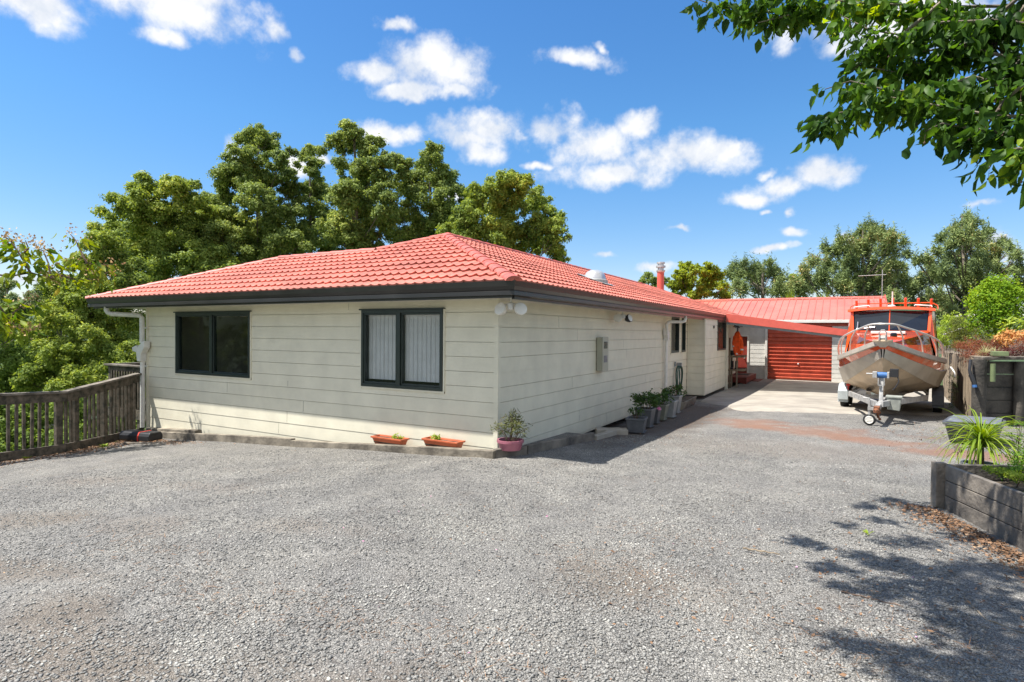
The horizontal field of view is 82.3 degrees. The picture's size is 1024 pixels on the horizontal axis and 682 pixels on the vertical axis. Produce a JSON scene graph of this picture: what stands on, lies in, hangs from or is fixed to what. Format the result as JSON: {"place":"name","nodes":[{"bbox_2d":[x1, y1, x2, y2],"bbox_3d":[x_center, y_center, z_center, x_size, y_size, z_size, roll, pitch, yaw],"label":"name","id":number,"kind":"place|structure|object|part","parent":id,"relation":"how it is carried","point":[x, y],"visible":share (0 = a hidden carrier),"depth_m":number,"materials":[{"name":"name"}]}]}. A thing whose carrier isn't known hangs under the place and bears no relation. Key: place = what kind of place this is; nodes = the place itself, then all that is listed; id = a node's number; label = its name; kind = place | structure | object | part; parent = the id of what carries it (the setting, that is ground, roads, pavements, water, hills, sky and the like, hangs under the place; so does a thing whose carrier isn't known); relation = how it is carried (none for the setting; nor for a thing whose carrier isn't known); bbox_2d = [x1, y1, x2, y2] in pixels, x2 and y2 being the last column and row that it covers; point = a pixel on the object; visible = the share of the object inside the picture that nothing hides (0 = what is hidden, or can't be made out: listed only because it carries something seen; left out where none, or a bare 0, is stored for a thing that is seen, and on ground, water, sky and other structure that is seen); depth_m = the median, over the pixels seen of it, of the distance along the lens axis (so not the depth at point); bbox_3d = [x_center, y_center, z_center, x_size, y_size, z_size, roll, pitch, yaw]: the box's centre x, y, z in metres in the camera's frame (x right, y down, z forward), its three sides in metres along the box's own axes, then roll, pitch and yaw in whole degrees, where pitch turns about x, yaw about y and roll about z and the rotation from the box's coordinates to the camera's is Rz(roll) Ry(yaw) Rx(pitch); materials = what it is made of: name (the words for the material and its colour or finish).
{"place":"outdoors","nodes":[
{"label":"outdoors","id":0,"kind":"place"},
{"bbox_2d":[0,388,1023,681],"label":"gravel driveway","id":1,"kind":"structure","parent":0,"point":[838,434],"depth_m":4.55,"materials":[{"name":"grey gravel"}]},
{"bbox_2d":[0,439,131,465],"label":"leaf litter","id":2,"kind":"object","parent":1,"relation":"on","point":[76,451],"visible":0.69,"depth_m":10.68,"materials":[{"name":"brown plant"}]},
{"bbox_2d":[0,373,141,461],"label":"timber railing","id":3,"kind":"object","parent":1,"relation":"on","point":[96,393],"visible":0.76,"depth_m":11.06,"materials":[{"name":"brown wood"}]},
{"bbox_2d":[119,429,162,441],"bbox_3d":[-7.659,1.957,12.089,0.800,0.206,0.352,1,1,17],"label":"hard case","id":4,"kind":"object","parent":1,"relation":"on","point":[139,435],"visible":0.96,"depth_m":11.96,"materials":[{"name":"black plastic"}]},
{"bbox_2d":[123,442,164,443],"bbox_3d":[-7.191,1.998,11.448,0.987,0.087,0.044,1,1,14],"label":"fallen stick","id":5,"kind":"object","parent":1,"relation":"on","point":[141,442],"visible":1,"depth_m":11.45,"materials":[{"name":"wood"}]},
{"bbox_2d":[119,439,234,444],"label":"leaf litter","id":6,"kind":"object","parent":1,"relation":"on","point":[167,441],"visible":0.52,"depth_m":11.77,"materials":[{"name":"brown plant"}]},
{"bbox_2d":[290,440,495,458],"bbox_3d":[-2.052,1.741,9.208,4.252,0.511,0.107,1,1,31],"label":"edging timber","id":7,"kind":"object","parent":1,"relation":"on","point":[444,451],"visible":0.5,"depth_m":8.92,"materials":[{"name":"beige wood"}]},
{"bbox_2d":[370,433,409,444],"bbox_3d":[-1.931,1.544,9.264,0.640,0.206,0.210,1,1,31],"label":"planter trough","id":8,"kind":"object","parent":7,"relation":"on","point":[389,439],"visible":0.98,"depth_m":9.20,"materials":[{"name":"ceramic"}]},
{"bbox_2d":[421,433,464,447],"bbox_3d":[-1.026,1.490,8.740,0.670,0.212,0.210,1,1,31],"label":"planter trough","id":9,"kind":"object","parent":7,"relation":"on","point":[435,440],"visible":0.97,"depth_m":8.71,"materials":[{"name":"ceramic"}]},
{"bbox_2d":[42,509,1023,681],"bbox_3d":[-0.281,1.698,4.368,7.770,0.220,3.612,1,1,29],"label":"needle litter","id":10,"kind":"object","parent":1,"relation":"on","point":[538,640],"visible":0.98,"depth_m":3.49,"materials":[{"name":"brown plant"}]},
{"bbox_2d":[525,432,594,453],"bbox_3d":[0.777,1.633,9.117,0.087,0.282,1.825,1,1,39],"label":"edging timber","id":11,"kind":"object","parent":1,"relation":"on","point":[541,446],"visible":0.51,"depth_m":8.99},
{"bbox_2d":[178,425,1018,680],"bbox_3d":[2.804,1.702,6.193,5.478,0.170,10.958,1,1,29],"label":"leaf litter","id":12,"kind":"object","parent":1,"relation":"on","point":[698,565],"visible":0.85,"depth_m":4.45,"materials":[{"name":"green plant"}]},
{"bbox_2d":[595,427,627,434],"bbox_3d":[1.805,1.688,10.632,0.559,0.206,0.308,0,1,3],"label":"stone slab","id":13,"kind":"object","parent":1,"relation":"on","point":[622,431],"depth_m":10.52,"materials":[{"name":"concrete"}]},
{"bbox_2d":[625,402,647,433],"bbox_3d":[2.283,1.393,10.755,0.370,0.559,0.353,1,1,21],"label":"potted plant","id":14,"kind":"object","parent":1,"relation":"on","point":[636,424],"visible":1,"depth_m":10.64,"materials":[{"name":"green plant"}]},
{"bbox_2d":[630,388,661,427],"bbox_3d":[2.632,1.304,11.495,0.662,0.762,0.444,1,1,8],"label":"potted plant","id":15,"kind":"object","parent":1,"relation":"on","point":[649,411],"visible":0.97,"depth_m":11.41,"materials":[{"name":"green plant"}]},
{"bbox_2d":[648,392,662,423],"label":"potted plant","id":16,"kind":"object","parent":1,"relation":"on","point":[657,415],"visible":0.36,"depth_m":12.01,"materials":[{"name":"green plant"}]},
{"bbox_2d":[592,405,726,445],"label":"leaf litter","id":17,"kind":"object","parent":1,"relation":"on","point":[668,423],"visible":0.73,"depth_m":11.33,"materials":[{"name":"brown plant"}]},
{"bbox_2d":[656,391,671,420],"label":"potted plant","id":18,"kind":"object","parent":1,"relation":"on","point":[664,411],"visible":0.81,"depth_m":12.58,"materials":[{"name":"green plant"}]},
{"bbox_2d":[661,388,677,417],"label":"potted plant","id":19,"kind":"object","parent":1,"relation":"on","point":[672,408],"visible":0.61,"depth_m":13.09,"materials":[{"name":"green plant"}]},
{"bbox_2d":[662,384,683,413],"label":"potted plant","id":20,"kind":"object","parent":1,"relation":"on","point":[676,396],"visible":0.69,"depth_m":14.07,"materials":[{"name":"green plant"}]},
{"bbox_2d":[677,390,696,409],"bbox_3d":[4.784,1.597,16.276,0.377,0.517,1.791,1,1,27],"label":"plant pot","id":21,"kind":"object","parent":1,"relation":"on","point":[687,401],"visible":0.43,"depth_m":16.16,"materials":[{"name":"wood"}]},
{"bbox_2d":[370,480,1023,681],"bbox_3d":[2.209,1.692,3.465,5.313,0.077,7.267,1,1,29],"label":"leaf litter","id":22,"kind":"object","parent":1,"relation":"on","point":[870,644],"visible":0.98,"depth_m":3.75,"materials":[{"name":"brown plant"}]},
{"bbox_2d":[743,547,779,554],"bbox_3d":[1.978,1.667,4.652,0.272,0.020,0.016,1,1,27],"label":"fallen stick","id":23,"kind":"object","parent":1,"relation":"on","point":[759,550],"visible":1,"depth_m":4.65,"materials":[{"name":"beige wood"}]},
{"bbox_2d":[841,591,903,606],"bbox_3d":[2.353,1.685,3.831,0.354,0.015,0.010,1,1,38],"label":"fallen stick","id":24,"kind":"object","parent":1,"relation":"on","point":[871,598],"visible":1,"depth_m":3.84,"materials":[{"name":"brown wood"}]},
{"bbox_2d":[833,421,1017,464],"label":"leaf litter","id":25,"kind":"object","parent":1,"relation":"on","point":[930,438],"visible":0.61,"depth_m":10.06,"materials":[{"name":"brown plant"}]},
{"bbox_2d":[859,499,1023,585],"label":"leaf litter","id":26,"kind":"object","parent":1,"relation":"on","point":[966,529],"visible":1,"depth_m":5.06,"materials":[{"name":"brown plant"}]},
{"bbox_2d":[942,415,1005,445],"bbox_3d":[7.784,1.498,9.863,0.777,0.364,1.236,1,1,43],"label":"water tub","id":27,"kind":"object","parent":1,"relation":"on","point":[953,421],"visible":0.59,"depth_m":9.67,"materials":[{"name":"grey plastic"}]},
{"bbox_2d":[930,461,1023,553],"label":"planter box","id":28,"kind":"object","parent":1,"relation":"on","point":[976,495],"visible":0.89,"depth_m":5.42,"materials":[{"name":"wood"}]},
{"bbox_2d":[953,443,961,463],"bbox_3d":[4.772,1.241,6.278,0.095,0.290,0.016,1,1,29],"label":"star ornament","id":29,"kind":"object","parent":28,"relation":"on","point":[956,447],"visible":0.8,"depth_m":6.27,"materials":[{"name":"beige wood"}]},
{"bbox_2d":[925,406,1023,464],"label":"spiky potted plant","id":30,"kind":"object","parent":28,"relation":"on","point":[982,438],"visible":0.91,"depth_m":6.29,"materials":[{"name":"green plant"}]},
{"bbox_2d":[981,464,1023,481],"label":"stonecrop","id":31,"kind":"object","parent":28,"relation":"on","point":[1012,473],"visible":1,"depth_m":5.51,"materials":[{"name":"green plant"}]},
{"bbox_2d":[992,440,1023,487],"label":"parsley bush","id":32,"kind":"object","parent":28,"relation":"on","point":[1020,464],"visible":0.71,"depth_m":5.77,"materials":[{"name":"green plant"}]},
{"bbox_2d":[998,420,1023,462],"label":"fennel plant","id":33,"kind":"object","parent":28,"relation":"on","point":[1016,440],"visible":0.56,"depth_m":6.26,"materials":[{"name":"green plant"}]},
{"bbox_2d":[963,597,1023,632],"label":"fallen stick","id":34,"kind":"object","parent":1,"relation":"on","point":[964,598],"visible":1,"depth_m":3.53,"materials":[{"name":"wood"}]},
{"bbox_2d":[0,0,1023,316],"label":"sky","id":35,"kind":"structure","parent":0,"point":[658,139],"materials":[{"name":"blue"}]},
{"bbox_2d":[1,315,1023,432],"bbox_3d":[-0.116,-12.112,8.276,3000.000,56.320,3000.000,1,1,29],"label":"terrain","id":36,"kind":"structure","parent":0,"point":[734,383],"depth_m":225.53,"materials":[{"name":"green plant"}]},
{"bbox_2d":[0,277,41,319],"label":"tree","id":37,"kind":"object","parent":36,"relation":"on","point":[4,290],"visible":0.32,"depth_m":68.83,"materials":[{"name":"green plant"}]},
{"bbox_2d":[0,303,43,418],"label":"shaded tree","id":38,"kind":"object","parent":36,"relation":"on","point":[12,358],"visible":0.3,"depth_m":25.29,"materials":[{"name":"green plant"}]},
{"bbox_2d":[23,269,61,429],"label":"tree","id":39,"kind":"object","parent":36,"relation":"on","point":[38,293],"visible":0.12,"depth_m":59.45,"materials":[{"name":"green plant"}]},
{"bbox_2d":[0,223,125,346],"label":"seeding branch tree","id":40,"kind":"object","parent":36,"relation":"on","point":[26,256],"visible":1,"depth_m":10.72,"materials":[{"name":"green plant"}]},
{"bbox_2d":[5,299,133,426],"bbox_3d":[-15.761,3.895,21.608,4.510,10.845,5.385,0,1,-32],"label":"bushy tree","id":41,"kind":"object","parent":36,"relation":"on","point":[58,366],"visible":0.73,"depth_m":21.01,"materials":[{"name":"green plant"}]},
{"bbox_2d":[0,389,145,451],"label":"gully bush","id":42,"kind":"object","parent":36,"relation":"on","point":[3,426],"visible":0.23,"depth_m":18.42,"materials":[{"name":"green plant"}]},
{"bbox_2d":[34,228,155,374],"bbox_3d":[-17.315,2.118,24.765,4.453,14.275,5.873,0,1,-28],"label":"bushy tree","id":43,"kind":"object","parent":36,"relation":"on","point":[110,244],"visible":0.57,"depth_m":24.33,"materials":[{"name":"green plant"}]},
{"bbox_2d":[103,362,145,429],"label":"side deck","id":44,"kind":"structure","parent":36,"relation":"on","point":[123,368],"depth_m":13.83,"materials":[{"name":"brown wood"}]},
{"bbox_2d":[84,170,240,282],"bbox_3d":[-21.430,-0.982,35.886,11.968,18.114,7.154,0,1,2],"label":"tall tree","id":45,"kind":"object","parent":36,"relation":"on","point":[169,243],"visible":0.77,"depth_m":33.73,"materials":[{"name":"green plant"}]},
{"bbox_2d":[161,431,294,445],"bbox_3d":[-5.928,1.959,11.534,4.759,0.540,0.107,1,1,30],"label":"edging timber","id":46,"kind":"object","parent":36,"relation":"on","point":[269,440],"visible":0.45,"depth_m":11.15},
{"bbox_2d":[146,427,201,432],"bbox_3d":[-7.126,1.915,12.315,1.803,0.247,0.167,1,1,30],"label":"timber offcut","id":47,"kind":"object","parent":46,"relation":"on","point":[176,430],"visible":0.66,"depth_m":12.17,"materials":[{"name":"beige wood"}]},
{"bbox_2d":[197,122,316,263],"bbox_3d":[-16.707,-3.289,38.069,7.267,22.727,8.960,0,1,-22],"label":"tall tree","id":48,"kind":"object","parent":36,"relation":"on","point":[266,233],"visible":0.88,"depth_m":36.78,"materials":[{"name":"green plant"}]},
{"bbox_2d":[288,143,345,253],"bbox_3d":[-13.857,-2.756,41.205,5.359,21.603,5.670,1,1,29],"label":"tall tree","id":49,"kind":"object","parent":36,"relation":"on","point":[318,184],"visible":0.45,"depth_m":39.91,"materials":[{"name":"green plant"}]},
{"bbox_2d":[311,118,407,250],"bbox_3d":[-9.654,-2.864,36.764,5.968,22.010,7.031,0,1,-4],"label":"tall tree","id":50,"kind":"object","parent":36,"relation":"on","point":[357,196],"visible":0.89,"depth_m":35.74,"materials":[{"name":"green plant"}]},
{"bbox_2d":[85,232,741,449],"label":"house","id":51,"kind":"structure","parent":36,"relation":"on","point":[415,341],"depth_m":10.52,"materials":[{"name":"white wood"}]},
{"bbox_2d":[173,310,251,377],"bbox_3d":[-6.011,0.047,11.740,2.460,1.287,0.130,1,1,29],"label":"window","id":52,"kind":"structure","parent":51,"relation":"in","point":[212,315],"depth_m":11.73,"materials":[{"name":"black metal"}]},
{"bbox_2d":[359,307,444,391],"bbox_3d":[-1.758,0.119,9.342,1.725,1.277,0.142,1,1,29],"label":"window","id":53,"kind":"structure","parent":51,"relation":"in","point":[401,345],"depth_m":9.34,"materials":[{"name":"metal"}]},
{"bbox_2d":[494,298,526,314],"bbox_3d":[-0.018,-0.481,8.086,0.456,0.253,0.166,1,1,9],"label":"security light","id":54,"kind":"object","parent":51,"relation":"attached to","point":[519,308],"visible":0.98,"depth_m":8.05,"materials":[{"name":"white plastic"}]},
{"bbox_2d":[597,337,607,370],"bbox_3d":[1.843,0.261,11.901,0.138,0.693,0.332,1,1,29],"label":"meter box","id":55,"kind":"object","parent":51,"relation":"attached to","point":[602,353],"visible":1,"depth_m":11.78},
{"bbox_2d":[614,311,631,321],"bbox_3d":[2.361,-0.526,12.435,0.456,0.253,0.166,0,1,-21],"label":"security light","id":56,"kind":"object","parent":51,"relation":"attached to","point":[620,317],"visible":0.99,"depth_m":12.39,"materials":[{"name":"white plastic"}]},
{"bbox_2d":[670,317,679,352],"bbox_3d":[4.786,-0.184,17.309,0.105,1.060,0.900,1,1,29],"label":"window","id":57,"kind":"structure","parent":51,"relation":"in","point":[676,350],"depth_m":17.63,"materials":[{"name":"black glass"}]},
{"bbox_2d":[674,362,682,394],"bbox_3d":[4.949,1.223,17.384,0.247,1.232,0.606,1,1,44],"label":"garden hose","id":58,"kind":"object","parent":51,"relation":"attached to","point":[679,366],"visible":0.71,"depth_m":17.25,"materials":[{"name":"green rubber"}]},
{"bbox_2d":[680,318,685,351],"bbox_3d":[5.293,-0.193,18.206,0.105,1.060,0.500,1,1,29],"label":"window","id":59,"kind":"structure","parent":51,"relation":"in","point":[683,324],"depth_m":18.36,"materials":[{"name":"black glass"}]},
{"bbox_2d":[716,320,725,350],"bbox_3d":[7.458,-0.201,20.916,0.105,1.050,1.590,1,1,29],"label":"window","id":60,"kind":"structure","parent":51,"relation":"in","point":[724,322],"depth_m":21.47,"materials":[{"name":"black glass"}]},
{"bbox_2d":[382,138,466,244],"bbox_3d":[-5.930,-2.787,40.720,6.813,21.809,7.075,0,1,5],"label":"tall tree","id":61,"kind":"object","parent":36,"relation":"on","point":[440,181],"visible":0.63,"depth_m":38.85,"materials":[{"name":"green plant"}]},
{"bbox_2d":[435,168,572,262],"bbox_3d":[-0.740,-1.428,35.864,8.779,17.354,7.496,1,1,5],"label":"tall tree","id":62,"kind":"object","parent":36,"relation":"on","point":[497,224],"visible":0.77,"depth_m":34.20,"materials":[{"name":"green plant"}]},
{"bbox_2d":[493,445,526,457],"bbox_3d":[-0.023,1.613,8.271,0.511,0.235,0.098,0,1,-30],"label":"edging timber","id":63,"kind":"object","parent":36,"relation":"on","point":[500,453],"visible":0.28,"depth_m":8.22,"materials":[{"name":"grey wood"}]},
{"bbox_2d":[490,407,532,450],"bbox_3d":[0.012,1.224,8.242,0.612,0.600,0.445,1,1,29],"label":"potted plant","id":64,"kind":"object","parent":63,"relation":"on","point":[510,443],"visible":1,"depth_m":8.19,"materials":[{"name":"green plant"}]},
{"bbox_2d":[594,430,616,439],"bbox_3d":[1.648,1.686,10.233,0.126,0.208,1.003,1,1,34],"label":"concrete kerb block","id":65,"kind":"object","parent":36,"relation":"on","point":[605,434],"depth_m":10.11,"materials":[{"name":"grey concrete"}]},
{"bbox_2d":[638,272,670,286],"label":"tree","id":66,"kind":"object","parent":36,"relation":"on","point":[645,278],"visible":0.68,"depth_m":49.40,"materials":[{"name":"green plant"}]},
{"bbox_2d":[666,261,732,299],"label":"broadleaf tree","id":67,"kind":"object","parent":36,"relation":"on","point":[710,276],"visible":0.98,"depth_m":32.63,"materials":[{"name":"green plant"}]},
{"bbox_2d":[723,251,807,298],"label":"pine tree","id":68,"kind":"object","parent":36,"relation":"on","point":[759,275],"visible":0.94,"depth_m":45.20,"materials":[{"name":"green plant"}]},
{"bbox_2d":[772,289,794,297],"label":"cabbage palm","id":69,"kind":"object","parent":36,"relation":"on","point":[788,295],"visible":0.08,"depth_m":33.74,"materials":[{"name":"green plant"}]},
{"bbox_2d":[696,295,887,381],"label":"garage","id":70,"kind":"structure","parent":36,"relation":"on","point":[777,354],"depth_m":27.00,"materials":[{"name":"red metal"}]},
{"bbox_2d":[735,336,746,372],"bbox_3d":[10.641,0.779,27.783,0.970,2.000,0.120,1,1,29],"label":"door","id":71,"kind":"structure","parent":70,"relation":"in","point":[742,362],"depth_m":27.63,"materials":[{"name":"red metal"}]},
{"bbox_2d":[767,326,831,381],"bbox_3d":[12.964,0.540,26.461,2.610,2.512,0.110,1,1,29],"label":"roller door","id":72,"kind":"structure","parent":70,"relation":"in","point":[791,355],"depth_m":26.49,"materials":[{"name":"red metal"}]},
{"bbox_2d":[859,270,885,297],"bbox_3d":[16.627,-2.551,27.051,1.100,1.450,0.500,1,1,29],"label":"tv antenna","id":73,"kind":"object","parent":70,"relation":"on","point":[882,280],"visible":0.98,"depth_m":26.84,"materials":[{"name":"silver metal"}]},
{"bbox_2d":[679,0,1023,209],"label":"overhanging tree","id":74,"kind":"object","parent":36,"relation":"on","point":[962,109],"visible":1,"depth_m":4.53,"materials":[{"name":"green plant"}]},
{"bbox_2d":[795,212,914,310],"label":"pine tree","id":75,"kind":"object","parent":36,"relation":"on","point":[857,248],"visible":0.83,"depth_m":48.03,"materials":[{"name":"green plant"}]},
{"bbox_2d":[898,199,1023,341],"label":"pine tree","id":76,"kind":"object","parent":36,"relation":"on","point":[963,272],"visible":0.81,"depth_m":49.30,"materials":[{"name":"green plant"}]},
{"bbox_2d":[943,352,1023,426],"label":"retaining wall","id":77,"kind":"structure","parent":36,"relation":"on","point":[997,391],"depth_m":12.14,"materials":[{"name":"wood"}]},
{"bbox_2d":[944,367,958,410],"bbox_3d":[10.400,1.129,13.836,0.258,1.045,0.285,0,1,-5],"label":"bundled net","id":78,"kind":"object","parent":77,"relation":"hanging from","point":[954,376],"visible":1,"depth_m":13.82,"materials":[{"name":"green fabric"}]},
{"bbox_2d":[936,310,982,356],"bbox_3d":[13.331,-0.220,17.649,1.590,1.417,1.020,0,1,-9],"label":"lime shrub","id":79,"kind":"object","parent":77,"relation":"on","point":[946,320],"visible":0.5,"depth_m":17.54,"materials":[{"name":"green plant"}]},
{"bbox_2d":[939,313,987,355],"bbox_3d":[11.913,-0.171,15.327,1.245,1.164,0.931,1,1,13],"label":"olive shrub","id":80,"kind":"object","parent":77,"relation":"on","point":[961,330],"visible":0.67,"depth_m":15.31,"materials":[{"name":"green plant"}]},
{"bbox_2d":[947,340,982,353],"bbox_3d":[11.237,0.134,14.480,0.804,0.408,0.845,1,1,29],"label":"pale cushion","id":81,"kind":"object","parent":77,"relation":"on","point":[959,346],"visible":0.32,"depth_m":14.52,"materials":[{"name":"green plant"}]},
{"bbox_2d":[968,359,976,386],"bbox_3d":[9.369,0.659,11.950,0.127,0.569,0.227,1,1,6],"label":"hanging pipe","id":82,"kind":"object","parent":77,"relation":"hanging from","point":[972,378],"visible":1,"depth_m":11.92,"materials":[{"name":"black plastic"}]},
{"bbox_2d":[951,334,1011,363],"bbox_3d":[10.871,0.195,13.513,1.056,0.696,2.029,1,1,29],"label":"russet groundcover","id":83,"kind":"object","parent":77,"relation":"on","point":[965,344],"visible":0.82,"depth_m":13.29,"materials":[{"name":"red plant"}]},
{"bbox_2d":[975,344,994,355],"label":"straw tuft","id":84,"kind":"object","parent":77,"relation":"on","point":[986,350],"visible":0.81,"depth_m":12.50,"materials":[{"name":"beige plant"}]},
{"bbox_2d":[980,346,1023,355],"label":"maroon groundcover","id":85,"kind":"object","parent":77,"relation":"on","point":[1011,351],"visible":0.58,"depth_m":12.42,"materials":[{"name":"red plant"}]},
{"bbox_2d":[701,379,964,415],"bbox_3d":[11.373,1.769,19.242,8.420,0.277,14.144,1,1,29],"label":"concrete apron","id":86,"kind":"object","parent":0,"point":[790,396],"visible":0.59,"depth_m":17.51,"materials":[{"name":"beige concrete"}]},
{"bbox_2d":[728,338,746,387],"bbox_3d":[8.804,0.851,22.883,0.600,1.950,0.620,1,1,29],"label":"porch shelf","id":87,"kind":"object","parent":86,"relation":"on","point":[737,369],"visible":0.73,"depth_m":22.74,"materials":[{"name":"wood"}]},
{"bbox_2d":[730,361,735,368],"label":"boots","id":88,"kind":"object","parent":87,"relation":"on","point":[732,365],"visible":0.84,"depth_m":22.87,"materials":[{"name":"black plastic"}]},
{"bbox_2d":[730,373,762,383],"bbox_3d":[10.192,1.645,25.765,1.200,0.300,3.050,1,1,29],"label":"entry step","id":89,"kind":"object","parent":86,"relation":"on","point":[744,379],"visible":0.75,"depth_m":24.83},
{"bbox_2d":[726,314,873,394],"bbox_3d":[10.960,0.417,22.762,5.253,2.814,5.900,1,1,29],"label":"carport","id":90,"kind":"object","parent":86,"relation":"on","point":[746,321],"visible":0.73,"depth_m":20.25,"materials":[{"name":"red metal"}]},
{"bbox_2d":[838,369,943,424],"bbox_3d":[9.274,1.184,14.441,2.240,1.245,7.835,1,1,35],"label":"trailer","id":91,"kind":"object","parent":86,"relation":"on","point":[847,393],"visible":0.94,"depth_m":12.89,"materials":[{"name":"silver metal"}]},
{"bbox_2d":[837,291,946,394],"bbox_3d":[9.715,0.061,15.032,2.400,2.730,6.540,1,1,35],"label":"motor boat","id":92,"kind":"object","parent":91,"relation":"on","point":[880,338],"visible":1,"depth_m":13.61,"materials":[{"name":"aluminium"},{"name":"orange painted metal"},{"name":"dark glass"}]},
{"bbox_3d":[8.741,-0.071,13.663,1.710,0.300,2.200,1,1,35],"label":"side window","id":93,"kind":"part","parent":92,"relation":"part of","materials":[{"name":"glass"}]},
{"bbox_2d":[938,332,1023,360],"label":"garden bank","id":94,"kind":"structure","parent":0,"point":[939,351],"depth_m":22.48,"materials":[{"name":"brown plant"}]},
{"bbox_2d":[936,313,985,350],"bbox_3d":[20.828,-0.246,27.681,2.748,2.243,2.750,0,1,-9],"label":"bank bush","id":95,"kind":"object","parent":94,"relation":"on","point":[947,328],"visible":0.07,"depth_m":27.86,"materials":[{"name":"green plant"}]},
{"bbox_2d":[960,270,1023,344],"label":"round shrub","id":96,"kind":"object","parent":94,"relation":"on","point":[1001,303],"visible":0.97,"depth_m":13.89,"materials":[{"name":"green plant"}]},
{"bbox_2d":[963,309,1021,341],"bbox_3d":[17.858,-0.468,21.428,2.827,1.757,2.185,1,1,29],"label":"bank bush","id":97,"kind":"object","parent":94,"relation":"on","point":[992,329],"visible":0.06,"depth_m":21.32,"materials":[{"name":"green plant"}]},
{"bbox_2d":[980,333,1009,350],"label":"grey green shrub","id":98,"kind":"object","parent":94,"relation":"on","point":[990,340],"visible":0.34,"depth_m":13.38,"materials":[{"name":"green plant"}]},
{"bbox_2d":[987,315,1023,349],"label":"broad leaf plant","id":99,"kind":"object","parent":94,"relation":"on","point":[1011,322],"visible":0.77,"depth_m":13.32,"materials":[{"name":"green plant"}]},
{"bbox_2d":[992,328,1023,354],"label":"orange croton","id":100,"kind":"object","parent":94,"relation":"on","point":[1012,335],"visible":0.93,"depth_m":12.77,"materials":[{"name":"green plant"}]},
{"bbox_2d":[1010,333,1023,355],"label":"dark red shrub","id":101,"kind":"object","parent":94,"relation":"on","point":[1021,346],"visible":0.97,"depth_m":12.43,"materials":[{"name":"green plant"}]},
{"bbox_2d":[990,351,1008,355],"bbox_3d":[9.990,0.259,12.003,0.260,0.095,0.260,1,1,29],"label":"square block","id":102,"kind":"object","parent":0,"point":[999,353],"depth_m":11.91,"materials":[{"name":"green"}]},
{"bbox_3d":[8.575,-0.527,22.246,0.370,0.380,0.290,1,1,29],"label":"hat rack","id":103,"kind":"object","parent":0,"visible":0},
{"bbox_2d":[732,331,743,355],"bbox_3d":[8.591,0.096,22.266,0.427,0.942,0.231,1,1,29],"label":"hi vis jacket","id":104,"kind":"object","parent":103,"relation":"hanging from","point":[737,344],"visible":1,"depth_m":22.20,"materials":[{"name":"orange fabric"}]}
]}

